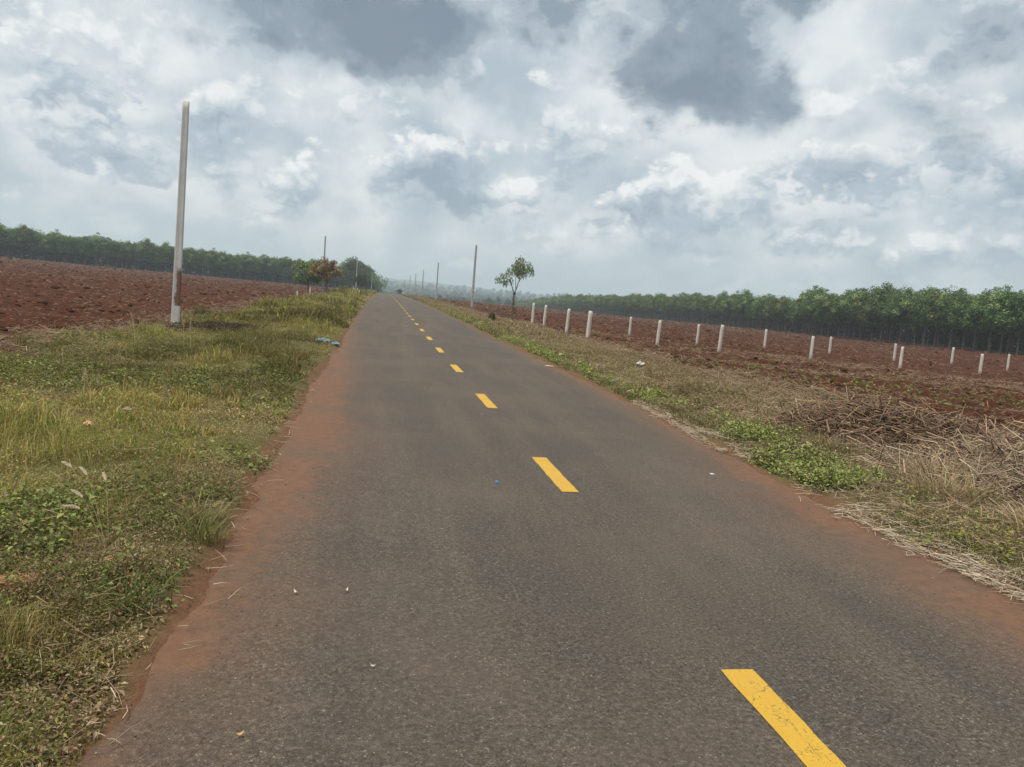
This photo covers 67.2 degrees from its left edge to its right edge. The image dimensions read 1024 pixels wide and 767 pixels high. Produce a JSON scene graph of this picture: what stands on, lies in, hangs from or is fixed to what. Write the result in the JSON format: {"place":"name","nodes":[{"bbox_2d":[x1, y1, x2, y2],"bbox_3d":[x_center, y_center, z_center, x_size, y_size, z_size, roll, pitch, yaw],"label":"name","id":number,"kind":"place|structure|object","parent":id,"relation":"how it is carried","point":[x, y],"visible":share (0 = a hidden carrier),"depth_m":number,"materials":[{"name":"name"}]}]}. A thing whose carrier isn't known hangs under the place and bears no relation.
{"place":"outdoors","nodes":[
{"label":"outdoors","id":0,"kind":"place"},
{"bbox_2d":[2,254,545,298],"bbox_3d":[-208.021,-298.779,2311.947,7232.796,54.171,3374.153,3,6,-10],"label":"hills","id":1,"kind":"structure","parent":0,"point":[425,284],"depth_m":2836.06,"materials":[{"name":"plant"}]},
{"bbox_2d":[0,257,1023,766],"bbox_3d":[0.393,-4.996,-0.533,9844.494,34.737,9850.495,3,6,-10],"label":"ground","id":2,"kind":"structure","parent":0,"point":[192,587],"depth_m":18.31,"materials":[{"name":"soil"}]},
{"bbox_2d":[0,228,20,256],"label":"rubber tree","id":3,"kind":"object","parent":2,"relation":"on","point":[9,241],"visible":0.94,"depth_m":229.15,"materials":[{"name":"green plant"}]},
{"bbox_2d":[0,572,39,593],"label":"clay lump","id":4,"kind":"object","parent":2,"relation":"on","point":[23,581],"visible":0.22,"depth_m":3.68,"materials":[{"name":"soil"}]},
{"bbox_2d":[12,223,32,258],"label":"rubber tree","id":5,"kind":"object","parent":2,"relation":"on","point":[22,229],"visible":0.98,"depth_m":230.96,"materials":[{"name":"green plant"}]},
{"bbox_2d":[21,228,40,259],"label":"rubber tree","id":6,"kind":"object","parent":2,"relation":"on","point":[33,234],"visible":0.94,"depth_m":232.70,"materials":[{"name":"green plant"}]},
{"bbox_2d":[0,696,64,766],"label":"green tussock","id":7,"kind":"object","parent":2,"relation":"on","point":[2,730],"visible":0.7,"depth_m":2.58,"materials":[{"name":"green plant"}]},
{"bbox_2d":[32,234,56,260],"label":"rubber tree","id":8,"kind":"object","parent":2,"relation":"on","point":[44,244],"visible":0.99,"depth_m":235.25,"materials":[{"name":"green plant"}]},
{"bbox_2d":[43,229,66,261],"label":"rubber tree","id":9,"kind":"object","parent":2,"relation":"on","point":[56,235],"visible":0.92,"depth_m":237.86,"materials":[{"name":"green plant"}]},
{"bbox_2d":[56,237,74,262],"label":"rubber tree","id":10,"kind":"object","parent":2,"relation":"on","point":[66,249],"visible":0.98,"depth_m":239.17,"materials":[{"name":"green plant"}]},
{"bbox_2d":[68,236,84,254],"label":"rubber tree","id":11,"kind":"object","parent":2,"relation":"on","point":[75,251],"visible":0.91,"depth_m":241.67,"materials":[{"name":"green plant"}]},
{"bbox_2d":[61,461,108,549],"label":"foxtail grass","id":12,"kind":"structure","parent":2,"relation":"on","point":[76,492],"depth_m":4.41,"materials":[{"name":"plant"}]},
{"bbox_2d":[77,236,94,264],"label":"rubber tree","id":13,"kind":"object","parent":2,"relation":"on","point":[86,243],"visible":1,"depth_m":243.32,"materials":[{"name":"green plant"}]},
{"bbox_2d":[88,232,106,265],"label":"rubber tree","id":14,"kind":"object","parent":2,"relation":"on","point":[98,241],"visible":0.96,"depth_m":245.18,"materials":[{"name":"green plant"}]},
{"bbox_2d":[100,237,117,266],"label":"rubber tree","id":15,"kind":"object","parent":2,"relation":"on","point":[107,252],"visible":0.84,"depth_m":248.26,"materials":[{"name":"green plant"}]},
{"bbox_2d":[111,240,125,267],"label":"rubber tree","id":16,"kind":"object","parent":2,"relation":"on","point":[121,253],"visible":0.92,"depth_m":250.37,"materials":[{"name":"green plant"}]},
{"bbox_2d":[116,240,135,268],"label":"rubber tree","id":17,"kind":"object","parent":2,"relation":"on","point":[128,244],"visible":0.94,"depth_m":252.11,"materials":[{"name":"green plant"}]},
{"bbox_2d":[127,244,143,269],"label":"rubber tree","id":18,"kind":"object","parent":2,"relation":"on","point":[135,256],"visible":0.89,"depth_m":253.69,"materials":[{"name":"green plant"}]},
{"bbox_2d":[84,564,187,620],"bbox_3d":[-1.788,0.998,3.660,0.489,0.178,0.536,1,7,-27],"label":"green tussock","id":19,"kind":"object","parent":2,"relation":"on","point":[138,597],"visible":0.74,"depth_m":3.69,"materials":[{"name":"green plant"}]},
{"bbox_2d":[137,238,157,269],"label":"rubber tree","id":20,"kind":"object","parent":2,"relation":"on","point":[145,248],"visible":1,"depth_m":255.38,"materials":[{"name":"green plant"}]},
{"bbox_2d":[147,244,164,271],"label":"rubber tree","id":21,"kind":"object","parent":2,"relation":"on","point":[156,257],"visible":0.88,"depth_m":257.82,"materials":[{"name":"green plant"}]},
{"bbox_2d":[7,379,317,766],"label":"edge straw","id":22,"kind":"object","parent":2,"relation":"on","point":[187,596],"visible":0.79,"depth_m":3.85,"materials":[{"name":"plant"}]},
{"bbox_2d":[158,241,174,271],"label":"rubber tree","id":23,"kind":"object","parent":2,"relation":"on","point":[166,247],"visible":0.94,"depth_m":259.03,"materials":[{"name":"green plant"}]},
{"bbox_2d":[0,300,349,766],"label":"verge thatch","id":24,"kind":"object","parent":2,"relation":"on","point":[40,653],"visible":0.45,"depth_m":5.61,"materials":[{"name":"plant"}]},
{"bbox_2d":[0,305,356,615],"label":"verge weeds","id":25,"kind":"object","parent":2,"relation":"on","point":[71,498],"visible":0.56,"depth_m":5.15,"materials":[{"name":"green plant"}]},
{"bbox_2d":[171,101,189,324],"bbox_3d":[-10.054,-4.928,23.348,0.230,7.090,0.230,3,5,-18],"label":"concrete pole","id":26,"kind":"object","parent":2,"relation":"on","point":[176,289],"visible":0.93,"depth_m":23.26,"materials":[{"name":"concrete"}]},
{"bbox_2d":[182,247,193,273],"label":"rubber tree","id":27,"kind":"object","parent":2,"relation":"on","point":[186,253],"visible":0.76,"depth_m":262.31,"materials":[{"name":"green plant"}]},
{"bbox_2d":[139,502,243,550],"bbox_3d":[-1.894,0.857,4.603,0.616,0.250,0.731,3,6,-10],"label":"green tussock","id":28,"kind":"object","parent":2,"relation":"on","point":[206,534],"visible":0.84,"depth_m":4.66,"materials":[{"name":"green plant"}]},
{"bbox_2d":[0,227,387,291],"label":"plantation wood","id":29,"kind":"object","parent":2,"relation":"on","point":[34,253],"visible":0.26,"depth_m":268.76,"materials":[{"name":"green plant"}]},
{"bbox_2d":[187,246,200,274],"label":"rubber tree","id":30,"kind":"object","parent":2,"relation":"on","point":[195,254],"visible":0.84,"depth_m":264.48,"materials":[{"name":"green plant"}]},
{"bbox_2d":[145,488,245,528],"bbox_3d":[-2.046,0.822,5.043,0.622,0.203,0.616,3,6,-10],"label":"green tussock","id":31,"kind":"object","parent":2,"relation":"on","point":[203,510],"visible":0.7,"depth_m":5.06,"materials":[{"name":"green plant"}]},
{"bbox_2d":[196,248,213,268],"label":"rubber tree","id":32,"kind":"object","parent":2,"relation":"on","point":[202,256],"visible":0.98,"depth_m":265.36,"materials":[{"name":"green plant"}]},
{"bbox_2d":[205,247,219,268],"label":"rubber tree","id":33,"kind":"object","parent":2,"relation":"on","point":[213,255],"visible":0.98,"depth_m":267.08,"materials":[{"name":"green plant"}]},
{"bbox_2d":[158,319,267,331],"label":"charred litter","id":34,"kind":"object","parent":2,"relation":"on","point":[237,325],"visible":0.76,"depth_m":21.95,"materials":[{"name":"plant"}]},
{"bbox_2d":[213,250,231,276],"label":"rubber tree","id":35,"kind":"object","parent":2,"relation":"on","point":[222,257],"visible":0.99,"depth_m":268.40,"materials":[{"name":"green plant"}]},
{"bbox_2d":[221,254,236,277],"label":"rubber tree","id":36,"kind":"object","parent":2,"relation":"on","point":[231,261],"visible":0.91,"depth_m":270.43,"materials":[{"name":"green plant"}]},
{"bbox_2d":[234,254,248,278],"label":"rubber tree","id":37,"kind":"object","parent":2,"relation":"on","point":[241,263],"visible":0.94,"depth_m":272.37,"materials":[{"name":"green plant"}]},
{"bbox_2d":[241,251,255,274],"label":"rubber tree","id":38,"kind":"object","parent":2,"relation":"on","point":[249,258],"visible":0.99,"depth_m":273.40,"materials":[{"name":"green plant"}]},
{"bbox_2d":[246,255,265,276],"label":"rubber tree","id":39,"kind":"object","parent":2,"relation":"on","point":[256,265],"visible":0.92,"depth_m":275.06,"materials":[{"name":"green plant"}]},
{"bbox_2d":[258,254,271,280],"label":"rubber tree","id":40,"kind":"object","parent":2,"relation":"on","point":[266,261],"visible":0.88,"depth_m":277.65,"materials":[{"name":"green plant"}]},
{"bbox_2d":[265,259,282,277],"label":"rubber tree","id":41,"kind":"object","parent":2,"relation":"on","point":[272,267],"visible":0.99,"depth_m":278.07,"materials":[{"name":"green plant"}]},
{"bbox_2d":[274,257,291,282],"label":"rubber tree","id":42,"kind":"object","parent":2,"relation":"on","point":[283,261],"visible":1,"depth_m":279.57,"materials":[{"name":"green plant"}]},
{"bbox_2d":[289,260,321,290],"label":"bushy tree","id":43,"kind":"object","parent":2,"relation":"on","point":[304,267],"visible":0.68,"depth_m":99.84,"materials":[{"name":"green plant"}]},
{"bbox_2d":[309,256,343,292],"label":"red leaved tree","id":44,"kind":"object","parent":2,"relation":"on","point":[323,272],"visible":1,"depth_m":96.92,"materials":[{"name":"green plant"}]},
{"bbox_2d":[339,256,365,287],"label":"rubber tree","id":45,"kind":"object","parent":2,"relation":"on","point":[352,263],"visible":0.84,"depth_m":286.31,"materials":[{"name":"green plant"}]},
{"bbox_2d":[354,273,367,286],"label":"round tree","id":46,"kind":"object","parent":2,"relation":"on","point":[361,281],"visible":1,"depth_m":178.80,"materials":[{"name":"green plant"}]},
{"bbox_2d":[208,271,574,304],"bbox_3d":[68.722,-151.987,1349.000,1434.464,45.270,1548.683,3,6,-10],"label":"valley wood","id":47,"kind":"object","parent":2,"relation":"on","point":[457,293],"visible":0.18,"depth_m":1315.44,"materials":[{"name":"green plant"}]},
{"bbox_2d":[470,245,476,307],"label":"concrete pole","id":48,"kind":"object","parent":2,"relation":"on","point":[473,285],"visible":0.96,"depth_m":87.04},
{"bbox_2d":[0,291,1018,487],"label":"crop litter","id":49,"kind":"object","parent":2,"relation":"on","point":[167,320],"visible":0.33,"depth_m":19.21,"materials":[{"name":"plant"}]},
{"bbox_2d":[0,287,1023,766],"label":"verge grass","id":50,"kind":"structure","parent":2,"relation":"on","point":[24,417],"depth_m":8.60,"materials":[{"name":"plant"}]},
{"bbox_2d":[0,257,1023,437],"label":"field stubble","id":51,"kind":"object","parent":2,"relation":"on","point":[837,373],"visible":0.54,"depth_m":33.92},
{"bbox_2d":[0,257,1023,439],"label":"soil clods","id":52,"kind":"object","parent":2,"relation":"on","point":[1008,412],"visible":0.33,"depth_m":40.27,"materials":[{"name":"soil"}]},
{"bbox_2d":[494,255,533,318],"bbox_3d":[0.155,-7.389,59.959,3.224,5.293,1.429,3,6,-10],"label":"thin tree","id":53,"kind":"object","parent":2,"relation":"on","point":[517,271],"visible":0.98,"depth_m":59.77,"materials":[{"name":"green plant"}]},
{"bbox_2d":[586,311,592,338],"bbox_3d":[3.349,-2.381,33.665,0.154,1.590,0.158,3,6,-35],"label":"concrete post","id":54,"kind":"object","parent":2,"relation":"on","point":[589,321],"visible":0.75,"depth_m":33.59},
{"bbox_2d":[658,295,668,317],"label":"rubber tree","id":55,"kind":"object","parent":2,"relation":"on","point":[664,307],"visible":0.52,"depth_m":265.06,"materials":[{"name":"green plant"}]},
{"bbox_2d":[701,295,714,323],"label":"rubber tree","id":56,"kind":"object","parent":2,"relation":"on","point":[707,304],"visible":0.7,"depth_m":229.53,"materials":[{"name":"green plant"}]},
{"bbox_2d":[717,325,723,352],"bbox_3d":[9.357,-1.858,34.623,0.138,1.572,0.143,5,5,-25],"label":"concrete post","id":57,"kind":"object","parent":2,"relation":"on","point":[720,338],"visible":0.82,"depth_m":34.56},
{"bbox_2d":[436,307,1006,506],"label":"roadside weeds","id":58,"kind":"object","parent":2,"relation":"on","point":[828,475],"visible":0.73,"depth_m":8.93,"materials":[{"name":"green plant"}]},
{"bbox_2d":[714,291,728,324],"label":"rubber tree","id":59,"kind":"object","parent":2,"relation":"on","point":[722,296],"visible":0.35,"depth_m":221.76,"materials":[{"name":"green plant"}]},
{"bbox_2d":[426,303,1023,568],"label":"dry thatch","id":60,"kind":"object","parent":2,"relation":"on","point":[904,504],"visible":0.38,"depth_m":8.71,"materials":[{"name":"plant"}]},
{"bbox_2d":[721,301,735,325],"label":"rubber tree","id":61,"kind":"object","parent":2,"relation":"on","point":[727,312],"visible":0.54,"depth_m":215.83,"materials":[{"name":"green plant"}]},
{"bbox_2d":[726,290,740,326],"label":"rubber tree","id":62,"kind":"object","parent":2,"relation":"on","point":[730,298],"visible":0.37,"depth_m":212.22,"materials":[{"name":"green plant"}]},
{"bbox_2d":[731,288,752,327],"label":"rubber tree","id":63,"kind":"object","parent":2,"relation":"on","point":[740,298],"visible":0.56,"depth_m":206.36,"materials":[{"name":"green plant"}]},
{"bbox_2d":[744,295,760,328],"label":"rubber tree","id":64,"kind":"object","parent":2,"relation":"on","point":[750,299],"visible":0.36,"depth_m":201.28,"materials":[{"name":"green plant"}]},
{"bbox_2d":[751,296,767,328],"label":"rubber tree","id":65,"kind":"object","parent":2,"relation":"on","point":[757,309],"visible":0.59,"depth_m":195.80,"materials":[{"name":"green plant"}]},
{"bbox_2d":[500,294,1023,352],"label":"plantation wood","id":66,"kind":"object","parent":2,"relation":"on","point":[958,336],"visible":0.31,"depth_m":197.55,"materials":[{"name":"green plant"}]},
{"bbox_2d":[757,293,777,328],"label":"rubber tree","id":67,"kind":"object","parent":2,"relation":"on","point":[765,303],"visible":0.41,"depth_m":193.36,"materials":[{"name":"green plant"}]},
{"bbox_2d":[762,300,778,330],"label":"rubber tree","id":68,"kind":"object","parent":2,"relation":"on","point":[771,316],"visible":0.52,"depth_m":189.88,"materials":[{"name":"green plant"}]},
{"bbox_2d":[767,296,784,330],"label":"rubber tree","id":69,"kind":"object","parent":2,"relation":"on","point":[775,301],"visible":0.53,"depth_m":187.69,"materials":[{"name":"green plant"}]},
{"bbox_2d":[537,323,1023,420],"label":"field seedlings","id":70,"kind":"object","parent":2,"relation":"on","point":[895,386],"visible":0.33,"depth_m":21.72,"materials":[{"name":"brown plant"}]},
{"bbox_2d":[774,296,795,331],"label":"rubber tree","id":71,"kind":"object","parent":2,"relation":"on","point":[784,301],"visible":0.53,"depth_m":184.37,"materials":[{"name":"green plant"}]},
{"bbox_2d":[781,301,794,332],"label":"rubber tree","id":72,"kind":"object","parent":2,"relation":"on","point":[784,311],"visible":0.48,"depth_m":182.31,"materials":[{"name":"green plant"}]},
{"bbox_2d":[786,304,805,333],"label":"rubber tree","id":73,"kind":"object","parent":2,"relation":"on","point":[796,319],"visible":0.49,"depth_m":178.66,"materials":[{"name":"green plant"}]},
{"bbox_2d":[796,285,818,334],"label":"rubber tree","id":74,"kind":"object","parent":2,"relation":"on","point":[800,299],"visible":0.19,"depth_m":169.81,"materials":[{"name":"green plant"}]},
{"bbox_2d":[799,287,827,335],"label":"rubber tree","id":75,"kind":"object","parent":2,"relation":"on","point":[811,295],"visible":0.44,"depth_m":163.22,"materials":[{"name":"green plant"}]},
{"bbox_2d":[811,289,832,335],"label":"rubber tree","id":76,"kind":"object","parent":2,"relation":"on","point":[816,306],"visible":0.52,"depth_m":160.26,"materials":[{"name":"green plant"}]},
{"bbox_2d":[783,426,865,457],"bbox_3d":[3.947,0.717,9.458,1.155,0.328,1.182,3,6,-10],"label":"dry tussock","id":77,"kind":"object","parent":2,"relation":"on","point":[829,446],"visible":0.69,"depth_m":9.53,"materials":[{"name":"beige plant"}]},
{"bbox_2d":[630,399,1023,603],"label":"straw litter","id":78,"kind":"object","parent":2,"relation":"on","point":[922,550],"visible":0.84,"depth_m":5.85,"materials":[{"name":"plant"}]},
{"bbox_2d":[818,292,838,336],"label":"rubber tree","id":79,"kind":"object","parent":2,"relation":"on","point":[823,303],"visible":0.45,"depth_m":157.57,"materials":[{"name":"green plant"}]},
{"bbox_2d":[825,293,848,337],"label":"rubber tree","id":80,"kind":"object","parent":2,"relation":"on","point":[832,300],"visible":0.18,"depth_m":155.65,"materials":[{"name":"green plant"}]},
{"bbox_2d":[831,288,854,338],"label":"rubber tree","id":81,"kind":"object","parent":2,"relation":"on","point":[837,300],"visible":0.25,"depth_m":151.78,"materials":[{"name":"green plant"}]},
{"bbox_2d":[838,291,864,338],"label":"rubber tree","id":82,"kind":"object","parent":2,"relation":"on","point":[847,301],"visible":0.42,"depth_m":148.97,"materials":[{"name":"green plant"}]},
{"bbox_2d":[847,287,877,339],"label":"rubber tree","id":83,"kind":"object","parent":2,"relation":"on","point":[860,298],"visible":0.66,"depth_m":145.86,"materials":[{"name":"green plant"}]},
{"bbox_2d":[858,300,888,340],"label":"rubber tree","id":84,"kind":"object","parent":2,"relation":"on","point":[870,321],"visible":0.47,"depth_m":143.96,"materials":[{"name":"green plant"}]},
{"bbox_2d":[729,386,1023,513],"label":"stick heap","id":85,"kind":"object","parent":2,"relation":"on","point":[881,422],"visible":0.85,"depth_m":9.60,"materials":[{"name":"plant"}]},
{"bbox_2d":[864,281,896,341],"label":"rubber tree","id":86,"kind":"object","parent":2,"relation":"on","point":[872,301],"visible":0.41,"depth_m":140.72,"materials":[{"name":"green plant"}]},
{"bbox_2d":[873,287,907,342],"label":"rubber tree","id":87,"kind":"object","parent":2,"relation":"on","point":[889,298],"visible":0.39,"depth_m":138.19,"materials":[{"name":"green plant"}]},
{"bbox_2d":[883,287,916,343],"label":"rubber tree","id":88,"kind":"object","parent":2,"relation":"on","point":[895,311],"visible":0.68,"depth_m":134.65,"materials":[{"name":"green plant"}]},
{"bbox_2d":[899,289,926,344],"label":"rubber tree","id":89,"kind":"object","parent":2,"relation":"on","point":[904,305],"visible":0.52,"depth_m":132.20,"materials":[{"name":"green plant"}]},
{"bbox_2d":[910,287,942,345],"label":"rubber tree","id":90,"kind":"object","parent":2,"relation":"on","point":[916,312],"visible":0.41,"depth_m":129.49,"materials":[{"name":"green plant"}]},
{"bbox_2d":[867,443,997,487],"bbox_3d":[4.436,0.863,7.989,1.360,0.428,1.422,3,6,-10],"label":"dry tussock","id":91,"kind":"object","parent":2,"relation":"on","point":[924,465],"visible":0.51,"depth_m":8.01,"materials":[{"name":"beige plant"}]},
{"bbox_2d":[918,288,948,346],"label":"rubber tree","id":92,"kind":"object","parent":2,"relation":"on","point":[933,297],"visible":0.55,"depth_m":126.52,"materials":[{"name":"green plant"}]},
{"bbox_2d":[884,461,1021,505],"bbox_3d":[4.076,0.934,7.232,1.425,0.417,1.508,8,7,31],"label":"dry tussock","id":93,"kind":"object","parent":2,"relation":"on","point":[953,489],"visible":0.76,"depth_m":7.28,"materials":[{"name":"beige plant"}]},
{"bbox_2d":[933,285,976,348],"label":"rubber tree","id":94,"kind":"object","parent":2,"relation":"on","point":[950,296],"visible":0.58,"depth_m":123.56,"materials":[{"name":"green plant"}]},
{"bbox_2d":[897,503,1023,563],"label":"corner weeds","id":95,"kind":"object","parent":2,"relation":"on","point":[976,544],"visible":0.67,"depth_m":5.77,"materials":[{"name":"green plant"}]},
{"bbox_2d":[946,293,979,349],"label":"rubber tree","id":96,"kind":"object","parent":2,"relation":"on","point":[953,317],"visible":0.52,"depth_m":120.69,"materials":[{"name":"green plant"}]},
{"bbox_2d":[957,294,990,350],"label":"rubber tree","id":97,"kind":"object","parent":2,"relation":"on","point":[973,324],"visible":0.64,"depth_m":118.20,"materials":[{"name":"green plant"}]},
{"bbox_2d":[967,291,1012,352],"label":"rubber tree","id":98,"kind":"object","parent":2,"relation":"on","point":[985,298],"visible":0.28,"depth_m":115.88,"materials":[{"name":"green plant"}]},
{"bbox_2d":[975,286,1011,351],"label":"rubber tree","id":99,"kind":"object","parent":2,"relation":"on","point":[996,289],"visible":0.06,"depth_m":121.87,"materials":[{"name":"green plant"}]},
{"bbox_2d":[981,284,1017,353],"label":"rubber tree","id":100,"kind":"object","parent":2,"relation":"on","point":[1002,298],"visible":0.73,"depth_m":112.24,"materials":[{"name":"green plant"}]},
{"bbox_2d":[978,490,1023,533],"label":"dry tussock","id":101,"kind":"object","parent":2,"relation":"on","point":[1017,519],"visible":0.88,"depth_m":6.16,"materials":[{"name":"beige plant"}]},
{"bbox_2d":[997,289,1023,354],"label":"rubber tree","id":102,"kind":"object","parent":2,"relation":"on","point":[1016,310],"visible":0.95,"depth_m":109.82,"materials":[{"name":"green plant"}]},
{"bbox_2d":[0,0,1023,300],"label":"sky","id":103,"kind":"structure","parent":0,"point":[786,148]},
{"bbox_2d":[76,293,1023,766],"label":"road","id":104,"kind":"structure","parent":0,"point":[596,577],"depth_m":4.15,"materials":[{"name":"asphalt"}]},
{"bbox_2d":[89,367,1023,762],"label":"road grit","id":105,"kind":"object","parent":104,"relation":"on","point":[297,521],"visible":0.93,"depth_m":5.25,"materials":[{"name":"gravel"}]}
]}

